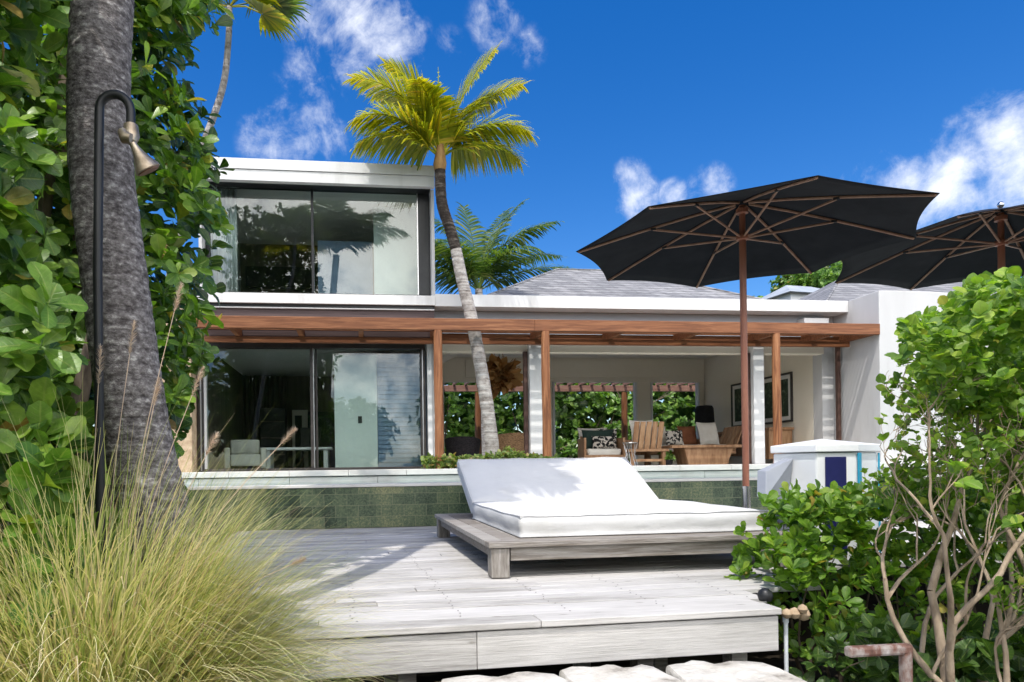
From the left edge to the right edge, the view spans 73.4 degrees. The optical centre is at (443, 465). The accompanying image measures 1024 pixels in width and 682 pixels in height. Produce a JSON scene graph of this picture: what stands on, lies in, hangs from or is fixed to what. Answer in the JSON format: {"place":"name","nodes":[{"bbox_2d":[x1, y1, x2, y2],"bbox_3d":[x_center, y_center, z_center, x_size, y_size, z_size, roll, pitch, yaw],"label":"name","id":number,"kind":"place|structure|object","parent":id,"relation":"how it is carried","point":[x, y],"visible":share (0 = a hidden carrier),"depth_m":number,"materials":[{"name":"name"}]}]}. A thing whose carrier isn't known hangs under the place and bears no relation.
{"place":"outdoors","nodes":[
{"label":"outdoors","id":0,"kind":"place"},
{"bbox_2d":[299,427,320,467],"bbox_3d":[-3.122,-0.406,15.939,0.480,0.980,0.480,-1,0,-7],"label":"dining chair","id":1,"kind":"object","parent":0,"point":[305,436],"visible":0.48,"depth_m":16.11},
{"bbox_2d":[1,0,1023,446],"label":"sky","id":2,"kind":"structure","parent":0,"point":[632,106],"materials":[{"name":"blue"}]},
{"bbox_2d":[185,471,946,486],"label":"pool water","id":3,"kind":"structure","parent":0,"point":[455,480],"depth_m":10.94,"materials":[{"name":"teal liquid"}]},
{"bbox_2d":[181,462,1023,553],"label":"terrace","id":4,"kind":"structure","parent":0,"point":[452,473],"depth_m":11.87,"materials":[{"name":"stone"}]},
{"bbox_2d":[342,41,538,454],"bbox_3d":[-0.031,-3.871,12.646,3.645,7.913,2.277,-1,0,-7],"label":"coconut palm","id":5,"kind":"object","parent":4,"relation":"on","point":[427,128],"visible":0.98,"depth_m":12.56,"materials":[{"name":"green plant"}]},
{"bbox_2d":[444,436,480,455],"bbox_3d":[0.410,-0.286,15.033,0.803,0.681,0.742,-1,0,7],"label":"wicker chair","id":6,"kind":"object","parent":4,"relation":"on","point":[462,445],"visible":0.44,"depth_m":14.73,"materials":[{"name":"black wicker"}]},
{"bbox_2d":[420,445,558,468],"bbox_3d":[0.853,-0.143,12.472,2.586,0.461,0.704,-1,0,-7],"label":"planter shrub","id":7,"kind":"object","parent":4,"relation":"on","point":[429,460],"visible":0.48,"depth_m":12.28,"materials":[{"name":"green plant"}]},
{"bbox_2d":[498,433,523,452],"bbox_3d":[1.454,-0.330,15.007,0.873,0.740,0.807,-1,0,-19],"label":"wicker chair","id":8,"kind":"object","parent":4,"relation":"on","point":[515,441],"visible":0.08,"depth_m":14.65,"materials":[{"name":"brown wicker"}]},
{"bbox_2d":[195,315,879,468],"bbox_3d":[1.980,-1.320,13.139,13.030,2.706,1.324,-1,0,-7],"label":"pergola","id":9,"kind":"object","parent":4,"relation":"on","point":[545,334],"visible":0.87,"depth_m":12.77,"materials":[{"name":"brown wood"}]},
{"bbox_2d":[444,382,694,462],"bbox_3d":[4.368,-1.251,20.082,10.400,2.501,1.397,-1,0,-7],"label":"pergola","id":10,"kind":"object","parent":4,"relation":"on","point":[624,388],"visible":0.23,"depth_m":20.67,"materials":[{"name":"brown wood"}]},
{"bbox_2d":[162,157,996,471],"bbox_3d":[8.066,-2.863,17.065,27.750,5.980,7.500,-1,0,-7],"label":"villa","id":11,"kind":"object","parent":4,"relation":"on","point":[326,239],"visible":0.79,"depth_m":14.07,"materials":[{"name":"white paint"}]},
{"bbox_2d":[224,440,266,468],"bbox_3d":[-4.108,-0.223,14.121,0.820,0.640,0.656,-1,0,-17],"label":"white armchair","id":12,"kind":"object","parent":11,"relation":"on","point":[247,454],"visible":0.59,"depth_m":13.91,"materials":[{"name":"fabric"}]},
{"bbox_2d":[260,408,287,467],"bbox_3d":[-4.188,-0.652,16.796,0.600,1.500,0.440,-1,0,-7],"label":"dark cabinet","id":13,"kind":"object","parent":11,"relation":"in","point":[273,427],"visible":0.73,"depth_m":16.62,"materials":[{"name":"black wood"}]},
{"bbox_2d":[266,447,332,467],"bbox_3d":[-3.195,-0.150,14.922,1.500,0.470,0.800,-1,0,-7],"label":"white table","id":14,"kind":"object","parent":11,"relation":"on","point":[269,451],"visible":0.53,"depth_m":14.60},
{"bbox_2d":[197,342,426,471],"bbox_3d":[-2.519,-1.161,13.244,4.340,2.508,0.180,-1,0,-7],"label":"sliding door","id":15,"kind":"structure","parent":11,"relation":"in","point":[202,402],"depth_m":13.16,"materials":[{"name":"black metal"}]},
{"bbox_2d":[206,181,429,295],"bbox_3d":[-2.395,-4.382,13.136,4.280,2.166,0.395,-1,0,-7],"label":"upper window","id":16,"kind":"structure","parent":11,"relation":"in","point":[422,195],"depth_m":13.30,"materials":[{"name":"black metal"}]},
{"bbox_2d":[308,412,334,445],"bbox_3d":[-3.182,-0.966,18.005,1.500,0.900,0.066,-1,0,-7],"label":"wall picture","id":17,"kind":"object","parent":11,"relation":"attached to","point":[326,422],"depth_m":17.98,"materials":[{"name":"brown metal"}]},
{"bbox_2d":[486,354,522,398],"bbox_3d":[1.307,-2.210,15.233,1.083,1.498,0.995,-1,0,-7],"label":"hanging lamp","id":18,"kind":"object","parent":11,"relation":"hanging from","point":[505,376],"visible":0.9,"depth_m":15.06,"materials":[{"name":"brown wicker"}]},
{"bbox_2d":[731,383,741,426],"bbox_3d":[7.699,-1.573,17.587,0.041,1.130,1.070,-1,0,-7],"label":"framed picture","id":19,"kind":"object","parent":11,"relation":"attached to","point":[736,420],"visible":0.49,"depth_m":17.89,"materials":[{"name":"brown metal"}]},
{"bbox_2d":[764,372,792,423],"bbox_3d":[7.862,-1.570,16.252,0.041,1.140,1.360,-1,0,-7],"label":"framed picture","id":20,"kind":"object","parent":11,"relation":"attached to","point":[787,394],"visible":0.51,"depth_m":15.89,"materials":[{"name":"black metal"}]},
{"bbox_2d":[577,430,625,457],"bbox_3d":[3.514,-0.412,15.292,0.900,0.805,0.800,-1,0,1],"label":"wooden armchair","id":21,"kind":"object","parent":4,"relation":"on","point":[597,443],"visible":0.96,"depth_m":15.30,"materials":[{"name":"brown wood"}]},
{"bbox_2d":[577,428,606,438],"bbox_3d":[3.554,-0.676,16.276,0.740,0.447,0.212,-1,0,-7],"label":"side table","id":22,"kind":"object","parent":21,"relation":"on","point":[580,431],"visible":0.16,"depth_m":16.26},
{"bbox_2d":[597,429,616,437],"bbox_3d":[3.845,-0.661,16.039,0.460,0.408,0.188,-1,0,-1],"label":"scatter cushion","id":23,"kind":"object","parent":21,"relation":"on","point":[614,432],"visible":0.12,"depth_m":16.06,"materials":[{"name":"beige fabric"}]},
{"bbox_2d":[622,442,638,465],"bbox_3d":[4.029,-0.246,14.751,0.350,0.504,0.350,-1,0,-7],"label":"wire side table","id":24,"kind":"object","parent":4,"relation":"on","point":[623,443],"visible":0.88,"depth_m":14.68,"materials":[{"name":"metal"}]},
{"bbox_2d":[625,420,668,465],"bbox_3d":[4.378,-0.501,15.225,0.940,1.000,0.988,-1,0,-11],"label":"slatted armchair","id":25,"kind":"object","parent":4,"relation":"on","point":[643,431],"visible":0.77,"depth_m":14.84,"materials":[{"name":"brown wood"}]},
{"bbox_2d":[657,450,675,464],"bbox_3d":[4.953,-0.198,15.055,0.410,0.374,0.415,-1,0,42],"label":"potted plant","id":26,"kind":"object","parent":4,"relation":"on","point":[669,458],"visible":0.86,"depth_m":14.96,"materials":[{"name":"green plant"}]},
{"bbox_2d":[625,426,741,464],"bbox_3d":[5.160,-0.461,16.276,3.722,0.898,0.950,-1,0,-7],"label":"teak sofa","id":27,"kind":"object","parent":4,"relation":"on","point":[730,435],"visible":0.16,"depth_m":16.31,"materials":[{"name":"wood"}]},
{"bbox_2d":[644,427,665,444],"bbox_3d":[5.072,-0.707,16.462,0.620,0.466,0.214,-1,0,-7],"label":"scatter cushion","id":28,"kind":"object","parent":27,"relation":"on","point":[664,440],"visible":0.11,"depth_m":16.40,"materials":[{"name":"fabric"}]},
{"bbox_2d":[664,430,683,444],"bbox_3d":[5.415,-0.655,16.061,0.465,0.350,0.190,-1,0,-7],"label":"scatter cushion","id":29,"kind":"object","parent":27,"relation":"on","point":[673,437],"visible":1,"depth_m":16.00,"materials":[{"name":"multicoloured fabric"}]},
{"bbox_2d":[677,426,697,444],"bbox_3d":[5.824,-0.717,16.333,0.500,0.466,0.214,-1,0,-15],"label":"scatter cushion","id":30,"kind":"object","parent":27,"relation":"on","point":[688,434],"visible":0.82,"depth_m":16.27,"materials":[{"name":"orange fabric"}]},
{"bbox_2d":[696,422,719,444],"bbox_3d":[6.278,-0.761,16.237,0.620,0.544,0.244,-1,0,-25],"label":"scatter cushion","id":31,"kind":"object","parent":27,"relation":"on","point":[707,433],"visible":1,"depth_m":16.14,"materials":[{"name":"fabric"}]},
{"bbox_2d":[661,444,741,464],"bbox_3d":[5.739,-0.235,15.314,1.670,0.430,0.740,-1,0,-7],"label":"coffee table","id":32,"kind":"object","parent":4,"relation":"on","point":[699,454],"visible":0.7,"depth_m":15.02,"materials":[{"name":"brown wood"}]},
{"bbox_2d":[695,405,714,422],"bbox_3d":[7.067,-0.826,18.500,0.510,1.575,0.510,-1,0,-7],"label":"table lamp","id":33,"kind":"object","parent":4,"relation":"on","point":[704,413],"visible":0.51,"depth_m":18.30,"materials":[{"name":"fabric"}]},
{"bbox_2d":[714,427,793,458],"bbox_3d":[7.463,-0.454,16.962,0.600,0.820,3.050,-1,0,-7],"label":"console desk","id":34,"kind":"object","parent":4,"relation":"on","point":[786,435],"visible":0.23,"depth_m":15.52,"materials":[{"name":"brown wood"}]},
{"bbox_2d":[297,572,1019,681],"bbox_3d":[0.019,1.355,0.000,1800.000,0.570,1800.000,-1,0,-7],"label":"ground","id":35,"kind":"structure","parent":0,"point":[774,658],"depth_m":5.50,"materials":[{"name":"soil"}]},
{"bbox_2d":[0,0,108,679],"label":"broad leaved bush","id":36,"kind":"object","parent":35,"relation":"on","point":[34,360],"visible":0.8,"depth_m":2.28,"materials":[{"name":"green plant"}]},
{"bbox_2d":[0,0,234,544],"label":"sea grape tree","id":37,"kind":"object","parent":35,"relation":"on","point":[179,183],"visible":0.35,"depth_m":4.28,"materials":[{"name":"green plant"}]},
{"bbox_2d":[93,90,159,593],"bbox_3d":[-1.285,0.037,2.787,0.264,3.142,0.107,-1,0,-21],"label":"outdoor shower","id":38,"kind":"object","parent":35,"relation":"on","point":[129,134],"visible":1,"depth_m":2.77,"materials":[{"name":"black metal"}]},
{"bbox_2d":[65,0,205,597],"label":"coconut palm","id":39,"kind":"object","parent":35,"relation":"on","point":[99,47],"visible":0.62,"depth_m":2.93,"materials":[{"name":"grey plant"}]},
{"bbox_2d":[0,281,424,681],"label":"fountain grass","id":40,"kind":"object","parent":35,"relation":"on","point":[128,623],"depth_m":2.18,"materials":[{"name":"green plant"}]},
{"bbox_2d":[166,0,310,275],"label":"coconut palm","id":41,"kind":"object","parent":35,"relation":"on","point":[276,16],"visible":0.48,"depth_m":8.72,"materials":[{"name":"green plant"}]},
{"bbox_2d":[441,671,567,681],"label":"stone slab","id":42,"kind":"structure","parent":35,"relation":"on","point":[526,676],"depth_m":3.39,"materials":[{"name":"white stone"}]},
{"bbox_2d":[434,198,575,455],"bbox_3d":[1.262,-3.457,21.648,5.988,10.163,4.124,-1,0,-7],"label":"coconut palm","id":43,"kind":"object","parent":35,"relation":"on","point":[493,265],"visible":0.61,"depth_m":21.49,"materials":[{"name":"green plant"}]},
{"bbox_2d":[444,382,695,463],"bbox_3d":[5.345,-1.159,23.562,16.324,5.437,3.045,-1,0,-7],"label":"hedge","id":44,"kind":"object","parent":35,"relation":"on","point":[582,406],"visible":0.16,"depth_m":23.58,"materials":[{"name":"green plant"}]},
{"bbox_2d":[205,514,1020,681],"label":"deck","id":45,"kind":"structure","parent":35,"relation":"on","point":[655,611],"depth_m":4.10,"materials":[{"name":"grey wood"}]},
{"bbox_2d":[95,474,1000,531],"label":"pool wall","id":46,"kind":"structure","parent":45,"relation":"on","point":[373,505],"depth_m":9.35,"materials":[{"name":"green stone"}]},
{"bbox_2d":[435,457,785,577],"bbox_3d":[1.332,0.363,6.800,2.500,0.917,3.263,-1,0,-8],"label":"daybed","id":47,"kind":"object","parent":45,"relation":"on","point":[548,508],"visible":0.99,"depth_m":5.62,"materials":[{"name":"white fabric"}]},
{"bbox_2d":[576,175,939,528],"bbox_3d":[3.429,-1.163,7.798,3.476,3.904,3.476,-1,0,-18],"label":"parasol","id":48,"kind":"object","parent":45,"relation":"on","point":[811,225],"visible":0.98,"depth_m":7.89,"materials":[{"name":"fabric"}]},
{"bbox_2d":[757,588,772,601],"bbox_3d":[1.926,0.773,4.094,0.090,0.076,0.090,-1,0,-7],"label":"round lamp","id":49,"kind":"object","parent":45,"relation":"on","point":[764,594],"visible":1,"depth_m":4.06,"materials":[{"name":"black metal"}]},
{"bbox_2d":[757,439,880,564],"bbox_3d":[3.200,0.285,5.769,1.334,1.020,0.740,-1,0,-27],"label":"deck cabinet","id":50,"kind":"object","parent":45,"relation":"on","point":[825,462],"visible":0.42,"depth_m":5.52,"materials":[{"name":"metal"}]},
{"bbox_2d":[835,201,1023,476],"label":"parasol","id":51,"kind":"object","parent":45,"relation":"on","point":[957,248],"visible":0.88,"depth_m":9.71,"materials":[{"name":"fabric"}]},
{"bbox_2d":[559,664,681,681],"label":"stone slab","id":52,"kind":"structure","parent":35,"relation":"on","point":[615,673],"depth_m":3.41,"materials":[{"name":"white stone"}]},
{"bbox_2d":[666,660,806,681],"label":"stone slab","id":53,"kind":"structure","parent":35,"relation":"on","point":[727,671],"depth_m":3.40,"materials":[{"name":"white stone"}]},
{"bbox_2d":[782,617,788,672],"bbox_3d":[2.013,1.217,4.013,0.034,0.690,0.034,-1,0,-7],"label":"white pipe","id":54,"kind":"object","parent":35,"relation":"on","point":[786,658],"visible":0.73,"depth_m":4.00,"materials":[{"name":"plastic"}]},
{"bbox_2d":[782,604,810,620],"bbox_3d":[2.053,0.857,3.974,0.180,0.108,0.105,-1,0,-7],"label":"tap","id":55,"kind":"object","parent":54,"relation":"attached to","point":[801,612],"visible":0.99,"depth_m":3.95,"materials":[{"name":"beige metal"}]},
{"bbox_2d":[724,476,1023,681],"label":"clipped hedge","id":56,"kind":"object","parent":35,"relation":"on","point":[847,507],"visible":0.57,"depth_m":4.37,"materials":[{"name":"green plant"}]},
{"bbox_2d":[844,643,912,681],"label":"rusty pipe","id":57,"kind":"object","parent":35,"relation":"on","point":[904,651],"visible":1,"depth_m":2.85,"materials":[{"name":"metal"}]},
{"bbox_2d":[789,608,1023,681],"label":"shade plant","id":58,"kind":"object","parent":35,"relation":"on","point":[974,660],"visible":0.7,"depth_m":3.79,"materials":[{"name":"green plant"}]},
{"bbox_2d":[860,266,1023,681],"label":"tall shrub","id":59,"kind":"object","parent":35,"relation":"on","point":[962,329],"visible":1,"depth_m":3.23,"materials":[{"name":"green plant"}]},
{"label":"hill","id":60,"kind":"structure","parent":0,"visible":0},
{"bbox_2d":[762,285,819,299],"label":"hillside house","id":61,"kind":"structure","parent":60,"relation":"on","point":[788,292],"depth_m":54.15,"materials":[{"name":"white paint"}]},
{"bbox_2d":[768,271,824,293],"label":"hillside tree","id":62,"kind":"object","parent":60,"relation":"on","point":[785,280],"visible":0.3,"depth_m":65.76,"materials":[{"name":"green plant"}]},
{"bbox_2d":[791,261,841,287],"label":"hillside tree","id":63,"kind":"object","parent":60,"relation":"on","point":[831,274],"visible":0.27,"depth_m":62.62,"materials":[{"name":"green plant"}]}
]}

